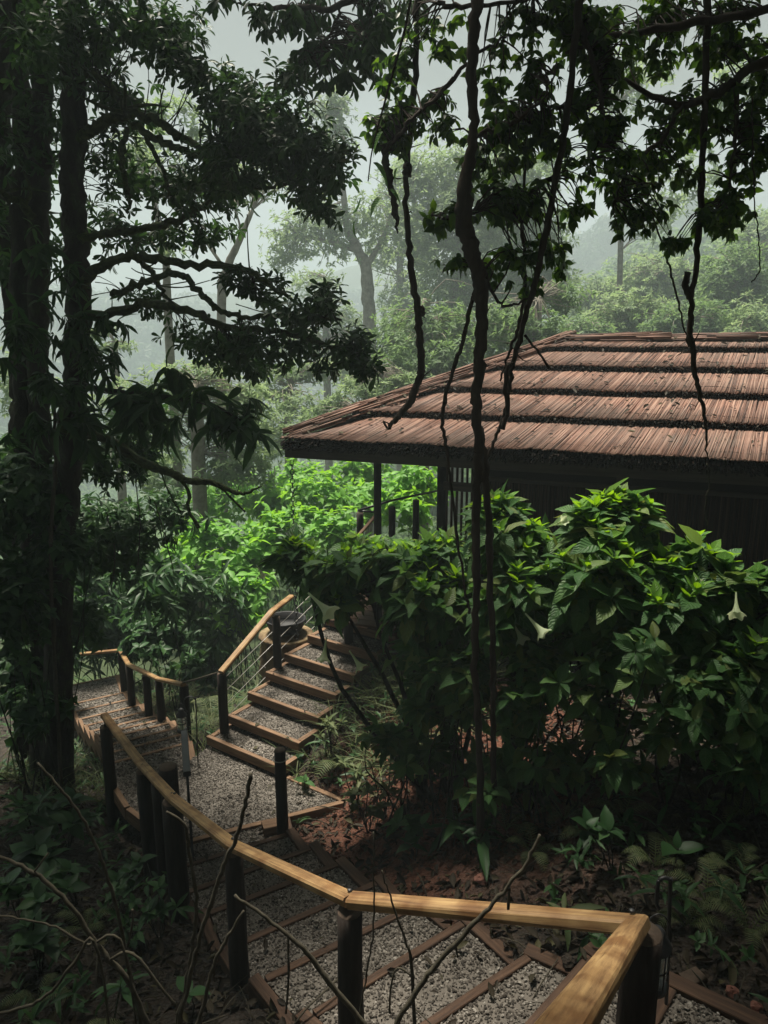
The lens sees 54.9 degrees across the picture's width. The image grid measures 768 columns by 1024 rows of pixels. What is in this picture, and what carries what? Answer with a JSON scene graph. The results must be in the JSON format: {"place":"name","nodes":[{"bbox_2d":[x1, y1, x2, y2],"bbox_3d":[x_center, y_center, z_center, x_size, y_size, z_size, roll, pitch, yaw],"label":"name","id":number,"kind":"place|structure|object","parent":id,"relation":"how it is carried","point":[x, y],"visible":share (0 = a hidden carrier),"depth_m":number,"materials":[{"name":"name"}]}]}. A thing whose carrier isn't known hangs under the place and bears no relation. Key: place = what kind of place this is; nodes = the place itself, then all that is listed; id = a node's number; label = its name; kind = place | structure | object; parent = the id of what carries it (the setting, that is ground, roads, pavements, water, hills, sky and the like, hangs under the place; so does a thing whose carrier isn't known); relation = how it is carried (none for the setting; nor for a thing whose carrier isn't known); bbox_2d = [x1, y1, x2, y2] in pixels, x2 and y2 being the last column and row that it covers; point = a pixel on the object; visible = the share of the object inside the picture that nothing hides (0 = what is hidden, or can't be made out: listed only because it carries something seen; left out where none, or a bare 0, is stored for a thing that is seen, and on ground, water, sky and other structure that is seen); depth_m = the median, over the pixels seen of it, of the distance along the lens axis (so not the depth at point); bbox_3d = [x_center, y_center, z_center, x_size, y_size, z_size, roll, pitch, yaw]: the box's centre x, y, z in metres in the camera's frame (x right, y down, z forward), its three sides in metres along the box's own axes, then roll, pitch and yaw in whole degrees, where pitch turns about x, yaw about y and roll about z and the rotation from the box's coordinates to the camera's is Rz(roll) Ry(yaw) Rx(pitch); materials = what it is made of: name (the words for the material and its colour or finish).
{"place":"outdoors","nodes":[
{"label":"outdoors","id":0,"kind":"place"},
{"bbox_2d":[0,217,767,1023],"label":"ground","id":1,"kind":"structure","parent":0,"point":[78,851],"depth_m":5.26,"materials":[{"name":"soil"}]},
{"bbox_2d":[0,0,28,766],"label":"forest tree","id":2,"kind":"object","parent":1,"relation":"on","point":[5,226],"visible":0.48,"depth_m":7.84,"materials":[{"name":"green plant"}]},
{"bbox_2d":[0,0,59,782],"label":"forest tree","id":3,"kind":"object","parent":1,"relation":"on","point":[29,198],"visible":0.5,"depth_m":7.35,"materials":[{"name":"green plant"}]},
{"bbox_2d":[52,404,174,497],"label":"shrub","id":4,"kind":"object","parent":3,"relation":"attached to","point":[136,471],"visible":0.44,"depth_m":8.15,"materials":[{"name":"green plant"}]},
{"bbox_2d":[0,787,60,841],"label":"leafy plant","id":5,"kind":"object","parent":1,"relation":"on","point":[42,818],"visible":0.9,"depth_m":6.50,"materials":[{"name":"green plant"}]},
{"bbox_2d":[0,861,62,921],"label":"leafy plant","id":6,"kind":"object","parent":1,"relation":"on","point":[12,887],"visible":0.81,"depth_m":5.37,"materials":[{"name":"green plant"}]},
{"bbox_2d":[0,535,66,804],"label":"shrub","id":7,"kind":"object","parent":1,"relation":"on","point":[23,613],"visible":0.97,"depth_m":7.18,"materials":[{"name":"green plant"}]},
{"bbox_2d":[6,881,63,974],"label":"leafy plant","id":8,"kind":"object","parent":1,"relation":"on","point":[29,935],"visible":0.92,"depth_m":4.62,"materials":[{"name":"green plant"}]},
{"bbox_2d":[1,825,70,877],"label":"leafy plant","id":9,"kind":"object","parent":1,"relation":"on","point":[39,845],"visible":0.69,"depth_m":6.10,"materials":[{"name":"green plant"}]},
{"bbox_2d":[0,641,79,783],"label":"shrub","id":10,"kind":"object","parent":1,"relation":"on","point":[31,723],"visible":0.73,"depth_m":7.74,"materials":[{"name":"green plant"}]},
{"bbox_2d":[48,373,63,792],"bbox_3d":[-3.209,0.939,7.310,0.416,4.548,0.125,2,13,8],"label":"woody liana","id":11,"kind":"object","parent":1,"relation":"on","point":[53,633],"visible":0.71,"depth_m":7.32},
{"bbox_2d":[0,427,114,733],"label":"shrub","id":12,"kind":"object","parent":1,"relation":"on","point":[25,490],"visible":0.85,"depth_m":7.34,"materials":[{"name":"green plant"}]},
{"bbox_2d":[25,787,100,847],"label":"leafy plant","id":13,"kind":"object","parent":1,"relation":"on","point":[71,820],"visible":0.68,"depth_m":6.73,"materials":[{"name":"green plant"}]},
{"bbox_2d":[47,859,90,905],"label":"leafy plant","id":14,"kind":"object","parent":1,"relation":"on","point":[60,877],"visible":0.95,"depth_m":5.58,"materials":[{"name":"green plant"}]},
{"bbox_2d":[0,853,176,1023],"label":"bare sapling","id":15,"kind":"object","parent":1,"relation":"on","point":[117,967],"visible":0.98,"depth_m":2.73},
{"bbox_2d":[36,762,143,1023],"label":"bare sapling","id":16,"kind":"object","parent":1,"relation":"on","point":[108,882],"visible":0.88,"depth_m":3.01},
{"bbox_2d":[0,326,190,506],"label":"background tree","id":17,"kind":"object","parent":1,"relation":"on","point":[169,464],"visible":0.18,"depth_m":19.57,"materials":[{"name":"green plant"}]},
{"bbox_2d":[74,553,141,679],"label":"shrub","id":18,"kind":"object","parent":1,"relation":"on","point":[100,585],"visible":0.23,"depth_m":12.90,"materials":[{"name":"green plant"}]},
{"bbox_2d":[71,492,176,654],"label":"shrub","id":19,"kind":"object","parent":1,"relation":"on","point":[99,616],"visible":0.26,"depth_m":9.21,"materials":[{"name":"green plant"}]},
{"bbox_2d":[101,851,157,918],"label":"leafy plant","id":20,"kind":"object","parent":1,"relation":"on","point":[119,879],"visible":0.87,"depth_m":5.24,"materials":[{"name":"green plant"}]},
{"bbox_2d":[73,674,194,780],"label":"garden steps","id":21,"kind":"structure","parent":1,"relation":"on","point":[86,728],"depth_m":9.87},
{"bbox_2d":[80,649,218,739],"bbox_3d":[-3.209,2.645,10.449,0.612,2.780,4.956,-10,17,-38],"label":"handrail","id":22,"kind":"object","parent":21,"relation":"on","point":[126,669],"visible":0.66,"depth_m":10.30,"materials":[{"name":"wood"}]},
{"bbox_2d":[76,478,215,576],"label":"shrub","id":23,"kind":"object","parent":1,"relation":"on","point":[122,534],"visible":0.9,"depth_m":8.81,"materials":[{"name":"green plant"}]},
{"bbox_2d":[121,874,174,939],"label":"leafy plant","id":24,"kind":"object","parent":1,"relation":"on","point":[155,907],"visible":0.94,"depth_m":4.99,"materials":[{"name":"green plant"}]},
{"bbox_2d":[113,142,192,641],"bbox_3d":[-5.287,-2.211,17.929,1.996,12.396,1.052,0,13,0],"label":"background tree","id":25,"kind":"object","parent":1,"relation":"on","point":[171,361],"visible":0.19,"depth_m":17.20,"materials":[{"name":"green plant"}]},
{"bbox_2d":[82,615,238,684],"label":"shrub","id":26,"kind":"object","parent":1,"relation":"on","point":[114,656],"visible":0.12,"depth_m":13.12,"materials":[{"name":"green plant"}]},
{"bbox_2d":[117,604,233,710],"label":"shrub","id":27,"kind":"object","parent":1,"relation":"on","point":[139,633],"visible":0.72,"depth_m":11.55,"materials":[{"name":"green plant"}]},
{"bbox_2d":[102,549,266,718],"bbox_3d":[-2.990,1.858,10.897,2.371,2.966,1.521,0,13,0],"label":"shrub","id":28,"kind":"object","parent":1,"relation":"on","point":[156,583],"visible":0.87,"depth_m":10.66,"materials":[{"name":"green plant"}]},
{"bbox_2d":[0,0,387,793],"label":"forest tree","id":29,"kind":"object","parent":1,"relation":"on","point":[264,132],"visible":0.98,"depth_m":6.33,"materials":[{"name":"green plant"}]},
{"bbox_2d":[0,217,137,453],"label":"drooping foliage","id":30,"kind":"object","parent":29,"relation":"attached to","point":[90,359],"visible":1,"depth_m":6.71,"materials":[{"name":"green plant"}]},
{"bbox_2d":[60,425,261,528],"bbox_3d":[-2.149,-0.356,7.167,2.002,1.035,0.193,2,13,9],"label":"mossy bough","id":31,"kind":"object","parent":29,"relation":"attached to","point":[140,461],"visible":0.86,"depth_m":7.14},
{"bbox_2d":[43,345,282,469],"bbox_3d":[-1.991,-0.950,6.793,2.198,1.151,0.985,4,14,17],"label":"leafy bough","id":32,"kind":"object","parent":29,"relation":"attached to","point":[138,408],"visible":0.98,"depth_m":6.64,"materials":[{"name":"green plant"}]},
{"bbox_2d":[202,0,428,101],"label":"leafy branches","id":33,"kind":"object","parent":29,"relation":"attached to","point":[370,32],"visible":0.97,"depth_m":5.42,"materials":[{"name":"green plant"}]},
{"bbox_2d":[109,88,288,596],"bbox_3d":[-4.928,-3.913,20.729,5.668,15.398,2.768,6,14,24],"label":"background tree","id":34,"kind":"object","parent":1,"relation":"on","point":[192,131],"visible":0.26,"depth_m":19.79,"materials":[{"name":"green plant"}]},
{"bbox_2d":[137,356,287,638],"bbox_3d":[-3.608,0.151,15.301,3.265,6.699,2.184,-5,14,-20],"label":"background tree","id":35,"kind":"object","parent":1,"relation":"on","point":[232,468],"visible":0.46,"depth_m":14.69,"materials":[{"name":"green plant"}]},
{"bbox_2d":[177,772,252,1023],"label":"bare sapling","id":36,"kind":"object","parent":1,"relation":"on","point":[209,908],"visible":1,"depth_m":2.68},
{"bbox_2d":[180,472,267,648],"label":"shrub","id":37,"kind":"object","parent":1,"relation":"on","point":[217,507],"visible":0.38,"depth_m":16.04,"materials":[{"name":"green plant"}]},
{"bbox_2d":[117,747,335,838],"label":"gravel path","id":38,"kind":"structure","parent":1,"relation":"on","point":[228,773],"depth_m":7.40,"materials":[{"name":"gravel"}]},
{"bbox_2d":[175,513,284,685],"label":"shrub","id":39,"kind":"object","parent":1,"relation":"on","point":[214,537],"visible":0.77,"depth_m":12.06,"materials":[{"name":"green plant"}]},
{"bbox_2d":[113,775,349,845],"bbox_3d":[-1.561,2.887,7.138,2.543,0.198,1.094,0,13,0],"label":"landing edging","id":40,"kind":"object","parent":1,"relation":"on","point":[131,816],"visible":0.43,"depth_m":7.08,"materials":[{"name":"wood"}]},
{"bbox_2d":[0,509,468,642],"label":"valley scrub","id":41,"kind":"object","parent":1,"relation":"on","point":[273,598],"visible":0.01,"depth_m":19.35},
{"bbox_2d":[207,570,278,688],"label":"shrub","id":42,"kind":"object","parent":1,"relation":"on","point":[254,613],"visible":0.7,"depth_m":11.13,"materials":[{"name":"green plant"}]},
{"bbox_2d":[0,626,508,811],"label":"grass","id":43,"kind":"structure","parent":1,"relation":"on","point":[382,689],"depth_m":8.12,"materials":[{"name":"plant"}]},
{"bbox_2d":[222,495,323,611],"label":"shrub","id":44,"kind":"object","parent":1,"relation":"on","point":[273,521],"visible":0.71,"depth_m":12.48,"materials":[{"name":"green plant"}]},
{"bbox_2d":[272,747,288,834],"bbox_3d":[-0.915,2.600,6.614,0.141,1.058,0.140,0,13,0],"label":"bollard post","id":45,"kind":"object","parent":1,"relation":"on","point":[279,757],"visible":0.86,"depth_m":6.54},
{"bbox_2d":[227,458,340,625],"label":"shrub","id":46,"kind":"object","parent":1,"relation":"on","point":[271,493],"visible":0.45,"depth_m":15.37,"materials":[{"name":"green plant"}]},
{"bbox_2d":[258,625,312,683],"bbox_3d":[-1.270,2.242,9.733,0.723,1.452,0.723,0,13,0],"label":"stone pedestal","id":47,"kind":"object","parent":1,"relation":"on","point":[289,643],"visible":0.28,"depth_m":9.39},
{"bbox_2d":[248,356,349,611],"bbox_3d":[-2.663,-0.225,21.582,3.480,8.483,3.851,0,13,0],"label":"background tree","id":48,"kind":"object","parent":1,"relation":"on","point":[289,411],"visible":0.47,"depth_m":20.96,"materials":[{"name":"green plant"}]},
{"bbox_2d":[234,894,366,1023],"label":"bare sapling","id":49,"kind":"object","parent":1,"relation":"on","point":[344,1000],"visible":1,"depth_m":2.51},
{"bbox_2d":[206,622,398,773],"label":"garden steps","id":50,"kind":"structure","parent":1,"relation":"on","point":[281,711],"depth_m":8.47,"materials":[{"name":"gravel"}]},
{"bbox_2d":[217,595,329,754],"bbox_3d":[-1.368,1.961,9.088,0.452,1.698,2.008,9,16,35],"label":"handrail","id":51,"kind":"object","parent":50,"relation":"on","point":[223,701],"visible":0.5,"depth_m":8.49,"materials":[{"name":"wood"}]},
{"bbox_2d":[276,466,372,631],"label":"shrub","id":52,"kind":"object","parent":1,"relation":"on","point":[331,526],"visible":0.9,"depth_m":13.43,"materials":[{"name":"green plant"}]},
{"bbox_2d":[267,265,388,553],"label":"background tree","id":53,"kind":"object","parent":1,"relation":"on","point":[346,318],"visible":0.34,"depth_m":40.14,"materials":[{"name":"green plant"}]},
{"bbox_2d":[255,70,404,534],"bbox_3d":[-2.450,-8.014,35.095,7.048,23.635,3.497,0,13,0],"label":"background tree","id":54,"kind":"object","parent":1,"relation":"on","point":[354,245],"visible":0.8,"depth_m":33.72,"materials":[{"name":"green plant"}]},
{"bbox_2d":[256,522,430,802],"bbox_3d":[-0.302,1.332,6.545,1.609,2.315,1.208,-2,13,-8],"label":"trumpet shrub","id":55,"kind":"object","parent":1,"relation":"on","point":[328,581],"visible":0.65,"depth_m":6.35,"materials":[{"name":"green plant"}]},
{"bbox_2d":[317,461,393,541],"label":"shrub","id":56,"kind":"object","parent":1,"relation":"on","point":[360,479],"visible":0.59,"depth_m":15.97,"materials":[{"name":"green plant"}]},
{"bbox_2d":[289,358,433,541],"bbox_3d":[-0.799,-0.430,17.810,3.726,6.417,1.892,8,15,32],"label":"background tree","id":57,"kind":"object","parent":1,"relation":"on","point":[394,381],"visible":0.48,"depth_m":16.75,"materials":[{"name":"green plant"}]},
{"bbox_2d":[0,188,750,485],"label":"forest","id":58,"kind":"object","parent":1,"relation":"on","point":[586,252],"visible":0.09,"depth_m":197.39,"materials":[{"name":"green plant"}]},
{"bbox_2d":[0,632,767,1023],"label":"undergrowth","id":59,"kind":"object","parent":1,"relation":"on","point":[680,886],"visible":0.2,"depth_m":4.81,"materials":[{"name":"green plant"}]},
{"bbox_2d":[0,208,767,574],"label":"hillside forest","id":60,"kind":"object","parent":1,"relation":"on","point":[636,246],"visible":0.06,"depth_m":88.36,"materials":[{"name":"plant"}]},
{"bbox_2d":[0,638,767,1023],"bbox_3d":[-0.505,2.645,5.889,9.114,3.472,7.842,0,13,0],"label":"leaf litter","id":61,"kind":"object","parent":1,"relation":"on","point":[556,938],"visible":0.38,"depth_m":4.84,"materials":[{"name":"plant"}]},
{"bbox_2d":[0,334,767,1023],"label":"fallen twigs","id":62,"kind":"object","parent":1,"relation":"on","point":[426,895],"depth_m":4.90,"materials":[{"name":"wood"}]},
{"bbox_2d":[352,151,441,517],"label":"background tree","id":63,"kind":"object","parent":1,"relation":"on","point":[399,280],"visible":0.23,"depth_m":47.32,"materials":[{"name":"green plant"}]},
{"bbox_2d":[364,464,458,534],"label":"shrub","id":64,"kind":"object","parent":1,"relation":"on","point":[404,480],"visible":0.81,"depth_m":13.60,"materials":[{"name":"green plant"}]},
{"bbox_2d":[355,713,488,830],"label":"shrub","id":65,"kind":"object","parent":1,"relation":"on","point":[404,746],"visible":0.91,"depth_m":5.93,"materials":[{"name":"green plant"}]},
{"bbox_2d":[393,628,483,818],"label":"shrub","id":66,"kind":"object","parent":1,"relation":"on","point":[417,706],"visible":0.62,"depth_m":5.80,"materials":[{"name":"green plant"}]},
{"bbox_2d":[352,526,529,792],"bbox_3d":[0.409,1.304,6.016,1.096,2.286,1.761,-5,14,-19],"label":"trumpet shrub","id":67,"kind":"object","parent":1,"relation":"on","point":[420,582],"visible":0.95,"depth_m":5.87,"materials":[{"name":"green plant"}]},
{"bbox_2d":[363,279,543,539],"bbox_3d":[1.304,-1.541,19.978,5.511,9.103,3.820,5,14,22],"label":"background tree","id":68,"kind":"object","parent":1,"relation":"on","point":[444,331],"visible":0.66,"depth_m":18.87,"materials":[{"name":"green plant"}]},
{"bbox_2d":[394,834,540,1023],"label":"bare sapling","id":69,"kind":"object","parent":1,"relation":"on","point":[432,969],"visible":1,"depth_m":2.36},
{"bbox_2d":[424,645,516,851],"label":"shrub","id":70,"kind":"object","parent":1,"relation":"on","point":[464,718],"visible":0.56,"depth_m":5.55,"materials":[{"name":"green plant"}]},
{"bbox_2d":[454,0,489,857],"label":"woody liana","id":71,"kind":"object","parent":1,"relation":"on","point":[465,233],"visible":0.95,"depth_m":4.44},
{"bbox_2d":[440,296,474,613],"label":"hanging vine","id":72,"kind":"object","parent":71,"relation":"hanging from","point":[458,353],"visible":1,"depth_m":4.71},
{"bbox_2d":[358,0,596,307],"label":"leafy branches","id":73,"kind":"object","parent":71,"relation":"attached to","point":[496,132],"visible":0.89,"depth_m":4.48,"materials":[{"name":"green plant"}]},
{"bbox_2d":[381,0,431,432],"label":"hanging vine","id":74,"kind":"object","parent":73,"relation":"hanging from","point":[419,311],"visible":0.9,"depth_m":4.95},
{"bbox_2d":[487,0,583,458],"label":"hanging vine","id":75,"kind":"object","parent":73,"relation":"hanging from","point":[509,377],"visible":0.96,"depth_m":4.60,"materials":[{"name":"plant"}]},
{"bbox_2d":[185,817,767,1023],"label":"garden steps","id":76,"kind":"structure","parent":1,"relation":"on","point":[462,994],"depth_m":4.27,"materials":[{"name":"gravel"}]},
{"bbox_2d":[100,712,663,1023],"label":"handrail","id":77,"kind":"object","parent":76,"relation":"on","point":[625,959],"visible":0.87,"depth_m":3.22,"materials":[{"name":"wood"}]},
{"bbox_2d":[374,119,590,524],"bbox_3d":[4.569,-7.687,35.266,10.166,20.475,6.977,0,13,0],"label":"background tree","id":78,"kind":"object","parent":1,"relation":"on","point":[428,183],"visible":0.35,"depth_m":33.30,"materials":[{"name":"green plant"}]},
{"bbox_2d":[481,426,498,846],"bbox_3d":[0.697,0.965,5.033,0.258,3.098,0.163,0,13,0],"label":"woody liana","id":79,"kind":"object","parent":1,"relation":"on","point":[485,483],"visible":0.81,"depth_m":4.97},
{"bbox_2d":[452,740,553,821],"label":"shrub","id":80,"kind":"object","parent":1,"relation":"on","point":[503,790],"visible":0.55,"depth_m":5.39,"materials":[{"name":"green plant"}]},
{"bbox_2d":[455,479,560,748],"bbox_3d":[1.022,1.011,5.762,1.123,2.531,1.244,12,17,41],"label":"trumpet shrub","id":81,"kind":"object","parent":1,"relation":"on","point":[522,543],"visible":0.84,"depth_m":5.39,"materials":[{"name":"green plant"}]},
{"bbox_2d":[280,330,767,643],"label":"pavilion","id":82,"kind":"structure","parent":1,"relation":"on","point":[541,469],"depth_m":7.78,"materials":[{"name":"wood"}]},
{"bbox_2d":[461,275,598,351],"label":"background tree","id":83,"kind":"object","parent":1,"relation":"on","point":[556,296],"visible":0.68,"depth_m":17.76,"materials":[{"name":"green plant"}]},
{"bbox_2d":[484,632,584,825],"bbox_3d":[1.069,1.565,5.370,0.696,1.463,0.742,0,13,0],"label":"shrub","id":84,"kind":"object","parent":1,"relation":"on","point":[548,678],"visible":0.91,"depth_m":5.22,"materials":[{"name":"green plant"}]},
{"bbox_2d":[497,727,656,827],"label":"shrub","id":85,"kind":"object","parent":1,"relation":"on","point":[623,772],"visible":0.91,"depth_m":5.15,"materials":[{"name":"green plant"}]},
{"bbox_2d":[533,611,663,799],"bbox_3d":[1.519,1.350,5.410,1.076,1.718,0.606,12,17,41],"label":"shrub","id":86,"kind":"object","parent":1,"relation":"on","point":[580,646],"visible":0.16,"depth_m":5.24,"materials":[{"name":"green plant"}]},
{"bbox_2d":[571,805,626,873],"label":"leafy plant","id":87,"kind":"object","parent":1,"relation":"on","point":[603,828],"visible":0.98,"depth_m":4.61,"materials":[{"name":"green plant"}]},
{"bbox_2d":[528,477,686,706],"bbox_3d":[1.606,0.924,5.507,1.094,2.308,1.360,4,14,17],"label":"trumpet shrub","id":88,"kind":"object","parent":1,"relation":"on","point":[608,537],"visible":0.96,"depth_m":5.23,"materials":[{"name":"green plant"}]},
{"bbox_2d":[563,620,679,808],"bbox_3d":[1.544,1.423,5.067,0.779,1.487,0.673,0,13,0],"label":"shrub","id":89,"kind":"object","parent":1,"relation":"on","point":[641,669],"visible":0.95,"depth_m":4.98,"materials":[{"name":"green plant"}]},
{"bbox_2d":[567,278,684,332],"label":"background tree","id":90,"kind":"object","parent":1,"relation":"on","point":[619,313],"visible":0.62,"depth_m":26.41,"materials":[{"name":"green plant"}]},
{"bbox_2d":[588,242,719,308],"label":"background tree","id":91,"kind":"object","parent":1,"relation":"on","point":[656,272],"visible":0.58,"depth_m":39.32,"materials":[{"name":"green plant"}]},
{"bbox_2d":[565,0,767,260],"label":"canopy tree","id":92,"kind":"object","parent":1,"relation":"on","point":[668,21],"visible":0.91,"depth_m":4.83,"materials":[{"name":"green plant"}]},
{"bbox_2d":[478,0,645,303],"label":"leafy branches","id":93,"kind":"object","parent":92,"relation":"attached to","point":[601,66],"visible":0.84,"depth_m":4.57,"materials":[{"name":"green plant"}]},
{"bbox_2d":[676,0,711,458],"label":"hanging vine","id":94,"kind":"object","parent":92,"relation":"hanging from","point":[689,292],"visible":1,"depth_m":4.90,"materials":[{"name":"plant"}]},
{"bbox_2d":[576,26,767,297],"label":"background tree","id":95,"kind":"object","parent":1,"relation":"on","point":[679,199],"visible":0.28,"depth_m":33.22,"materials":[{"name":"green plant"}]},
{"bbox_2d":[633,291,737,333],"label":"background tree","id":96,"kind":"object","parent":1,"relation":"on","point":[667,320],"visible":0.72,"depth_m":24.59,"materials":[{"name":"green plant"}]},
{"bbox_2d":[617,523,767,770],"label":"trumpet shrub","id":97,"kind":"object","parent":1,"relation":"on","point":[689,616],"visible":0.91,"depth_m":5.05,"materials":[{"name":"green plant"}]},
{"bbox_2d":[624,642,767,826],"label":"shrub","id":98,"kind":"object","parent":1,"relation":"on","point":[693,718],"visible":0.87,"depth_m":4.72,"materials":[{"name":"green plant"}]},
{"bbox_2d":[671,673,767,842],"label":"shrub","id":99,"kind":"object","parent":1,"relation":"on","point":[749,769],"visible":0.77,"depth_m":4.59,"materials":[{"name":"green plant"}]},
{"bbox_2d":[683,230,767,320],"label":"background tree","id":100,"kind":"object","parent":1,"relation":"on","point":[731,280],"visible":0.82,"depth_m":28.03,"materials":[{"name":"green plant"}]},
{"bbox_2d":[685,560,767,753],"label":"trumpet shrub","id":101,"kind":"object","parent":1,"relation":"on","point":[743,649],"visible":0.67,"depth_m":4.82,"materials":[{"name":"green plant"}]},
{"bbox_2d":[700,893,767,955],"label":"fern","id":102,"kind":"object","parent":1,"relation":"on","point":[752,930],"visible":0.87,"depth_m":3.91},
{"bbox_2d":[714,288,767,340],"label":"background tree","id":103,"kind":"object","parent":1,"relation":"on","point":[753,318],"visible":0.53,"depth_m":23.86,"materials":[{"name":"green plant"}]},
{"bbox_2d":[0,0,767,297],"label":"sky","id":104,"kind":"structure","parent":0,"point":[232,38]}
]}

